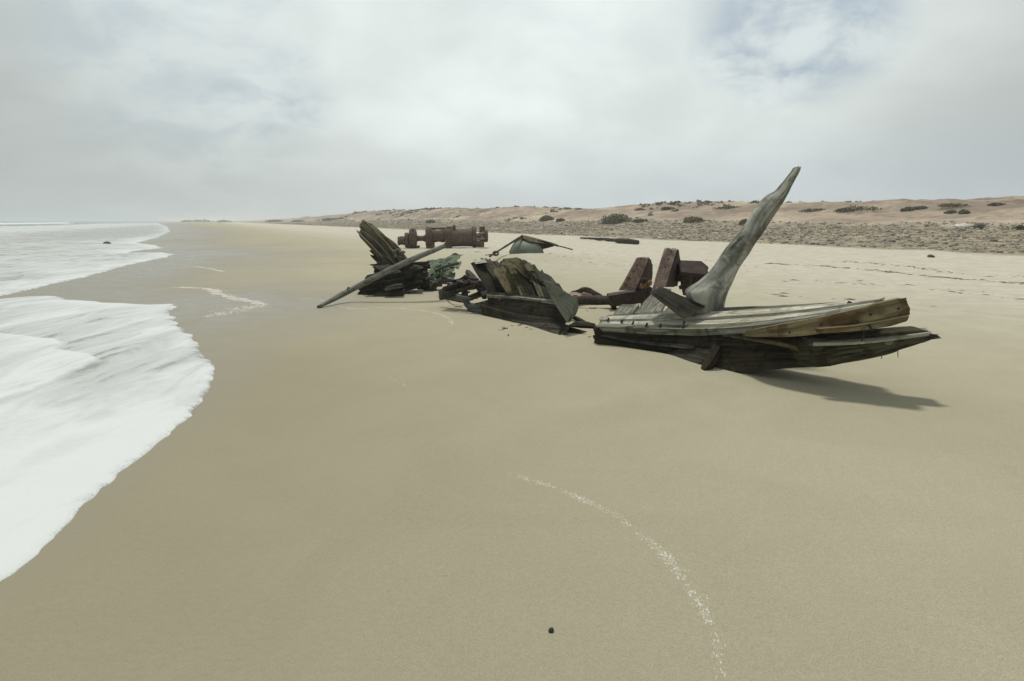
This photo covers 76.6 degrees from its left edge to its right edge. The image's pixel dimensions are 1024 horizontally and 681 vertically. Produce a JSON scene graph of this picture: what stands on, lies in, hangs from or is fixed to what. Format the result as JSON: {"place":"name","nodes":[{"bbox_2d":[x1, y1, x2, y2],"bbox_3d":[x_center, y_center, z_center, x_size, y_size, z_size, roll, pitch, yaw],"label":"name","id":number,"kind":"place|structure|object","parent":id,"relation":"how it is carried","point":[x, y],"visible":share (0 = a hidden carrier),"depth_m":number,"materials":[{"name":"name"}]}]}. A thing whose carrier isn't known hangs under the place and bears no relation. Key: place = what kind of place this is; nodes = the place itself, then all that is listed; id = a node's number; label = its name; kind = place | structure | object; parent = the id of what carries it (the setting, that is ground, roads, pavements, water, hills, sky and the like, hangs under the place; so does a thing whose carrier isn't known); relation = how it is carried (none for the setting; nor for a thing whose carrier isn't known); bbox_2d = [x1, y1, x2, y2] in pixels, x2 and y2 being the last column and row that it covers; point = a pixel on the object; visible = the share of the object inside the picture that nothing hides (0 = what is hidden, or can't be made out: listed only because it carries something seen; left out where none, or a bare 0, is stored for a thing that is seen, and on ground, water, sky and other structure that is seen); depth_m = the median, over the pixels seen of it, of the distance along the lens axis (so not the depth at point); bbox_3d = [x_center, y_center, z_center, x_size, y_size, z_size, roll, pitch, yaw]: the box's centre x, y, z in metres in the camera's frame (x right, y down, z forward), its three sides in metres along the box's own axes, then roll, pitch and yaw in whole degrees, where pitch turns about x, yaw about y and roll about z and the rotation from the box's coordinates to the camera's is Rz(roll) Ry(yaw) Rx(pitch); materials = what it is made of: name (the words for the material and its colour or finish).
{"place":"outdoors","nodes":[
{"label":"outdoors","id":0,"kind":"place"},
{"bbox_2d":[0,221,214,580],"bbox_3d":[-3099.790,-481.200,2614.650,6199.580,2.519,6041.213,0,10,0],"label":"sea","id":1,"kind":"structure","parent":0,"point":[95,397],"depth_m":6.61,"materials":[{"name":"liquid"}]},
{"bbox_2d":[0,221,1023,680],"bbox_3d":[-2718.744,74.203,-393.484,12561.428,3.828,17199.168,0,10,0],"label":"beach","id":2,"kind":"structure","parent":0,"point":[308,489],"depth_m":3.90,"materials":[{"name":"beige sand"}]},
{"bbox_2d":[187,219,215,221],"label":"distant scrub","id":3,"kind":"object","parent":2,"relation":"on","point":[196,220],"visible":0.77,"depth_m":950.10,"materials":[{"name":"grey plant"}]},
{"bbox_2d":[173,287,265,304],"bbox_3d":[-6.412,-1.032,14.454,0.666,0.016,4.936,-10,14,-43],"label":"froth line","id":4,"kind":"object","parent":2,"relation":"on","point":[218,291],"visible":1,"depth_m":13.97,"materials":[{"name":"white liquid"}]},
{"bbox_2d":[206,305,271,316],"bbox_3d":[-5.051,-0.545,11.790,0.795,0.008,1.677,3,11,18],"label":"froth line","id":5,"kind":"object","parent":2,"relation":"on","point":[219,313],"visible":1,"depth_m":11.84,"materials":[{"name":"white liquid"}]},
{"bbox_2d":[304,298,453,323],"bbox_3d":[-2.444,-0.598,11.983,0.865,0.042,5.118,-10,15,-44],"label":"froth line","id":6,"kind":"object","parent":2,"relation":"on","point":[451,322],"visible":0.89,"depth_m":11.87,"materials":[{"name":"white liquid"}]},
{"bbox_2d":[317,244,444,307],"bbox_3d":[-2.670,-1.334,12.965,2.702,1.142,0.635,-7,12,-33],"label":"spar","id":7,"kind":"object","parent":2,"relation":"on","point":[378,275],"visible":1,"depth_m":12.97,"materials":[{"name":"grey wood"}]},
{"bbox_2d":[357,220,433,296],"bbox_3d":[-2.644,-1.854,14.499,1.868,1.658,2.316,0,10,0],"label":"rib cluster","id":8,"kind":"object","parent":2,"relation":"on","point":[386,252],"visible":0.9,"depth_m":14.26,"materials":[{"name":"green wood"}]},
{"bbox_2d":[428,263,457,288],"bbox_3d":[-1.634,-1.476,14.686,0.757,0.522,0.989,0,10,0],"label":"copper sheet","id":9,"kind":"object","parent":8,"relation":"on","point":[446,272],"visible":0.72,"depth_m":14.61,"materials":[{"name":"green metal"}]},
{"bbox_2d":[427,253,461,274],"bbox_3d":[-1.601,-1.741,15.156,0.860,0.560,1.424,0,10,0],"label":"copper sheet","id":10,"kind":"object","parent":9,"relation":"on","point":[451,258],"visible":0.73,"depth_m":15.24,"materials":[{"name":"green metal"}]},
{"bbox_2d":[435,262,458,271],"bbox_3d":[-1.456,-1.647,14.570,0.545,0.231,0.104,-2,11,-11],"label":"pale bar","id":11,"kind":"object","parent":9,"relation":"on","point":[446,266],"visible":1,"depth_m":14.53,"materials":[{"name":"metal"}]},
{"bbox_2d":[422,282,437,290],"bbox_3d":[-1.831,-1.159,14.499,0.350,0.283,0.276,0,10,0],"label":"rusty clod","id":12,"kind":"object","parent":2,"relation":"on","point":[434,287],"visible":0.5,"depth_m":14.41,"materials":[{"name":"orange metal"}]},
{"bbox_2d":[425,219,435,223],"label":"dune shrub","id":13,"kind":"object","parent":2,"relation":"on","point":[429,221],"visible":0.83,"depth_m":161.32,"materials":[{"name":"green plant"}]},
{"bbox_2d":[397,225,487,247],"label":"windlass","id":14,"kind":"object","parent":2,"relation":"on","point":[451,237],"visible":0.99,"depth_m":38.78,"materials":[{"name":"orange metal"}]},
{"bbox_2d":[438,289,462,301],"bbox_3d":[-1.228,-0.933,13.439,1.094,0.173,0.406,8,13,36],"label":"scrap board","id":15,"kind":"object","parent":2,"relation":"on","point":[440,291],"visible":0.35,"depth_m":13.28,"materials":[{"name":"grey wood"}]},
{"bbox_2d":[438,275,486,300],"bbox_3d":[-0.847,-0.941,11.661,1.558,0.439,0.585,9,13,39],"label":"scrap heap","id":16,"kind":"object","parent":2,"relation":"on","point":[466,285],"visible":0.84,"depth_m":11.68,"materials":[{"name":"grey wood"}]},
{"bbox_2d":[467,308,481,313],"bbox_3d":[-0.363,-0.450,10.925,0.129,0.147,1.649,-5,12,-27],"label":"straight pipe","id":17,"kind":"object","parent":2,"relation":"on","point":[477,310],"visible":0.31,"depth_m":11.32,"materials":[{"name":"grey metal"}]},
{"bbox_2d":[459,279,488,308],"bbox_3d":[-0.703,-0.795,11.489,0.188,0.508,1.079,-6,12,-30],"label":"bent pipe","id":18,"kind":"object","parent":17,"relation":"on","point":[467,303],"visible":0.56,"depth_m":11.50,"materials":[{"name":"grey metal"}]},
{"bbox_2d":[465,270,486,298],"bbox_3d":[-0.654,-1.051,12.008,0.127,0.435,1.299,-3,11,-17],"label":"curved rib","id":19,"kind":"object","parent":2,"relation":"on","point":[468,272],"visible":0.42,"depth_m":12.28,"materials":[{"name":"grey wood"}]},
{"bbox_2d":[408,254,595,337],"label":"wood chips","id":20,"kind":"object","parent":2,"relation":"on","point":[521,324],"visible":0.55,"depth_m":9.68,"materials":[{"name":"brown wood"}]},
{"bbox_2d":[471,257,586,334],"bbox_3d":[0.334,-0.764,10.357,1.032,1.073,3.358,-5,12,-25],"label":"hull section","id":21,"kind":"object","parent":2,"relation":"on","point":[521,291],"visible":0.96,"depth_m":10.20,"materials":[{"name":"brown wood"}]},
{"bbox_2d":[489,235,572,256],"bbox_3d":[0.162,-3.462,26.088,2.125,1.534,5.609,7,13,34],"label":"buried boat end","id":22,"kind":"object","parent":2,"relation":"on","point":[522,244],"visible":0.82,"depth_m":26.78,"materials":[{"name":"green paint"}]},
{"bbox_2d":[548,627,553,632],"bbox_3d":[0.155,1.153,2.575,0.023,0.032,0.016,0,10,0],"label":"mussel shell","id":23,"kind":"object","parent":2,"relation":"on","point":[551,630],"visible":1,"depth_m":2.57},
{"bbox_2d":[573,316,584,320],"bbox_3d":[1.039,-0.303,10.101,0.240,0.103,0.581,-7,13,-35],"label":"scrap stick","id":24,"kind":"object","parent":2,"relation":"on","point":[575,318],"visible":0.25,"depth_m":10.17,"materials":[{"name":"grey wood"}]},
{"bbox_2d":[568,292,591,295],"bbox_3d":[1.448,-0.917,13.034,0.810,0.238,1.561,0,10,0],"label":"scrap plate","id":25,"kind":"object","parent":2,"relation":"on","point":[577,293],"visible":0.29,"depth_m":12.59,"materials":[{"name":"orange metal"}]},
{"bbox_2d":[569,321,595,327],"bbox_3d":[1.045,-0.218,9.687,0.437,0.143,0.280,0,10,0],"label":"scrap lump","id":26,"kind":"object","parent":2,"relation":"on","point":[581,324],"visible":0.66,"depth_m":9.60,"materials":[{"name":"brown wood"}]},
{"bbox_2d":[571,287,601,295],"bbox_3d":[1.538,-0.950,13.078,0.741,0.359,1.201,0,10,0],"label":"scrap bar","id":27,"kind":"object","parent":2,"relation":"on","point":[586,290],"visible":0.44,"depth_m":12.62,"materials":[{"name":"orange metal"}]},
{"bbox_2d":[573,295,609,304],"bbox_3d":[1.266,-0.731,11.885,0.320,0.382,1.927,-5,12,-25],"label":"rusty pipe","id":28,"kind":"object","parent":2,"relation":"on","point":[593,300],"visible":0.45,"depth_m":11.45,"materials":[{"name":"orange metal"}]},
{"bbox_2d":[580,237,614,241],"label":"driftwood log","id":29,"kind":"object","parent":2,"relation":"on","point":[601,238],"visible":0.88,"depth_m":50.10,"materials":[{"name":"grey wood"}]},
{"bbox_2d":[510,473,725,679],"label":"froth line","id":30,"kind":"object","parent":2,"relation":"on","point":[678,568],"visible":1,"depth_m":3.08,"materials":[{"name":"white liquid"}]},
{"bbox_2d":[613,238,639,244],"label":"driftwood log","id":31,"kind":"object","parent":2,"relation":"on","point":[626,241],"visible":0.96,"depth_m":44.19,"materials":[{"name":"grey wood"}]},
{"bbox_2d":[269,219,1023,252],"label":"rubble stones","id":32,"kind":"object","parent":2,"relation":"on","point":[378,223],"visible":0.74,"depth_m":58.87,"materials":[{"name":"stone"}]},
{"bbox_2d":[607,248,707,309],"bbox_3d":[2.412,-0.983,10.719,1.181,1.135,1.646,-7,12,-32],"label":"rusted frame","id":33,"kind":"object","parent":2,"relation":"on","point":[673,270],"visible":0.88,"depth_m":10.34,"materials":[{"name":"orange metal"}]},
{"bbox_2d":[593,297,940,372],"bbox_3d":[2.413,-0.101,7.050,3.801,1.023,0.989,9,14,41],"label":"bow fragment","id":34,"kind":"object","parent":2,"relation":"on","point":[748,339],"visible":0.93,"depth_m":6.65,"materials":[{"name":"grey wood"}]},
{"bbox_2d":[614,304,638,313],"bbox_3d":[1.583,-0.398,9.000,0.254,0.144,0.743,4,11,20],"label":"loose plank","id":35,"kind":"object","parent":34,"relation":"on","point":[626,308],"visible":0.67,"depth_m":9.01,"materials":[{"name":"grey wood"}]},
{"bbox_2d":[635,287,670,312],"bbox_3d":[1.998,-0.524,9.001,0.304,0.300,1.534,5,11,23],"label":"loose plank","id":36,"kind":"object","parent":34,"relation":"on","point":[651,303],"visible":0.36,"depth_m":8.80,"materials":[{"name":"grey wood"}]},
{"bbox_2d":[650,286,705,318],"bbox_3d":[1.930,-0.452,7.624,0.384,0.310,0.734,-8,13,-36],"label":"timber block","id":37,"kind":"object","parent":34,"relation":"on","point":[681,306],"depth_m":7.51,"materials":[{"name":"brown wood"}]},
{"bbox_2d":[685,166,800,314],"bbox_3d":[2.657,-1.116,7.537,1.260,1.771,0.481,0,10,0],"label":"weathered post","id":38,"kind":"object","parent":34,"relation":"on","point":[709,290],"visible":0.96,"depth_m":7.43,"materials":[{"name":"grey wood"}]},
{"bbox_2d":[534,253,1023,306],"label":"dried seaweed","id":39,"kind":"object","parent":2,"relation":"on","point":[872,270],"visible":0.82,"depth_m":19.09,"materials":[{"name":"brown plant"}]},
{"bbox_2d":[1012,224,1023,229],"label":"dune shrub","id":40,"kind":"object","parent":2,"relation":"on","point":[1019,227],"visible":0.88,"depth_m":44.93,"materials":[{"name":"green plant"}]},
{"bbox_2d":[0,0,1023,220],"label":"sky","id":41,"kind":"structure","parent":0,"point":[111,110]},
{"bbox_2d":[249,196,1023,228],"bbox_3d":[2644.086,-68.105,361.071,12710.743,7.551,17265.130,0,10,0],"label":"dunes","id":42,"kind":"structure","parent":0,"point":[1011,211],"depth_m":81.17,"materials":[{"name":"beige sand"}]},
{"bbox_2d":[266,219,281,221],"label":"distant scrub","id":43,"kind":"object","parent":42,"relation":"on","point":[276,220],"visible":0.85,"depth_m":519.86,"materials":[{"name":"grey plant"}]},
{"bbox_2d":[321,218,337,220],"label":"distant scrub","id":44,"kind":"object","parent":42,"relation":"on","point":[327,219],"visible":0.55,"depth_m":324.52,"materials":[{"name":"grey plant"}]},
{"bbox_2d":[538,215,553,221],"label":"dune shrub","id":45,"kind":"object","parent":42,"relation":"on","point":[545,218],"visible":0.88,"depth_m":118.45,"materials":[{"name":"green plant"}]},
{"bbox_2d":[317,199,876,220],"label":"scrub","id":46,"kind":"object","parent":42,"relation":"on","point":[677,202],"visible":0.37,"depth_m":136.12,"materials":[{"name":"green plant"}]},
{"bbox_2d":[598,213,629,223],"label":"dune shrub","id":47,"kind":"object","parent":42,"relation":"on","point":[612,218],"visible":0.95,"depth_m":94.79,"materials":[{"name":"green plant"}]},
{"bbox_2d":[630,218,647,221],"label":"dune shrub","id":48,"kind":"object","parent":42,"relation":"on","point":[639,220],"visible":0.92,"depth_m":90.52,"materials":[{"name":"green plant"}]},
{"bbox_2d":[661,206,675,209],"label":"dune shrub","id":49,"kind":"object","parent":42,"relation":"on","point":[667,208],"visible":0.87,"depth_m":104.15,"materials":[{"name":"green plant"}]},
{"bbox_2d":[683,216,704,222],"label":"dune shrub","id":50,"kind":"object","parent":42,"relation":"on","point":[689,219],"visible":0.84,"depth_m":80.10,"materials":[{"name":"plant"}]},
{"bbox_2d":[713,206,740,208],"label":"dune shrub","id":51,"kind":"object","parent":42,"relation":"on","point":[726,207],"visible":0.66,"depth_m":90.27,"materials":[{"name":"green plant"}]},
{"bbox_2d":[738,218,747,224],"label":"dune shrub","id":52,"kind":"object","parent":42,"relation":"on","point":[742,222],"visible":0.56,"depth_m":70.48,"materials":[{"name":"green plant"}]},
{"bbox_2d":[798,208,824,211],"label":"dune shrub","id":53,"kind":"object","parent":42,"relation":"on","point":[814,210],"visible":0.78,"depth_m":75.59,"materials":[{"name":"green plant"}]},
{"bbox_2d":[833,208,852,211],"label":"dune shrub","id":54,"kind":"object","parent":42,"relation":"on","point":[838,209],"visible":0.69,"depth_m":70.60,"materials":[{"name":"green plant"}]},
{"bbox_2d":[841,205,881,210],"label":"dune shrub","id":55,"kind":"object","parent":42,"relation":"on","point":[861,208],"visible":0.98,"depth_m":69.22,"materials":[{"name":"green plant"}]},
{"bbox_2d":[900,206,915,210],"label":"dune shrub","id":56,"kind":"object","parent":42,"relation":"on","point":[909,208],"visible":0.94,"depth_m":66.49,"materials":[{"name":"green plant"}]},
{"bbox_2d":[914,206,926,209],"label":"dune shrub","id":57,"kind":"object","parent":42,"relation":"on","point":[920,207],"visible":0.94,"depth_m":66.08,"materials":[{"name":"green plant"}]},
{"bbox_2d":[944,210,956,213],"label":"dune shrub","id":58,"kind":"object","parent":42,"relation":"on","point":[950,211],"visible":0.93,"depth_m":61.05,"materials":[{"name":"green plant"}]},
{"bbox_2d":[937,203,970,206],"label":"dune shrub","id":59,"kind":"object","parent":42,"relation":"on","point":[950,205],"visible":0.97,"depth_m":63.61,"materials":[{"name":"green plant"}]},
{"bbox_2d":[953,223,973,227],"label":"pale boulder","id":60,"kind":"object","parent":42,"relation":"on","point":[964,225],"visible":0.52,"depth_m":50.42,"materials":[{"name":"white stone"}]},
{"bbox_2d":[957,209,970,213],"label":"dune shrub","id":61,"kind":"object","parent":42,"relation":"on","point":[962,211],"visible":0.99,"depth_m":59.39,"materials":[{"name":"green plant"}]},
{"bbox_2d":[973,223,984,227],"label":"dark boulder","id":62,"kind":"object","parent":42,"relation":"on","point":[978,224],"visible":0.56,"depth_m":49.09,"materials":[{"name":"stone"}]},
{"bbox_2d":[987,202,1005,205],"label":"dune shrub","id":63,"kind":"object","parent":42,"relation":"on","point":[995,203],"visible":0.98,"depth_m":62.72,"materials":[{"name":"green plant"}]}
]}

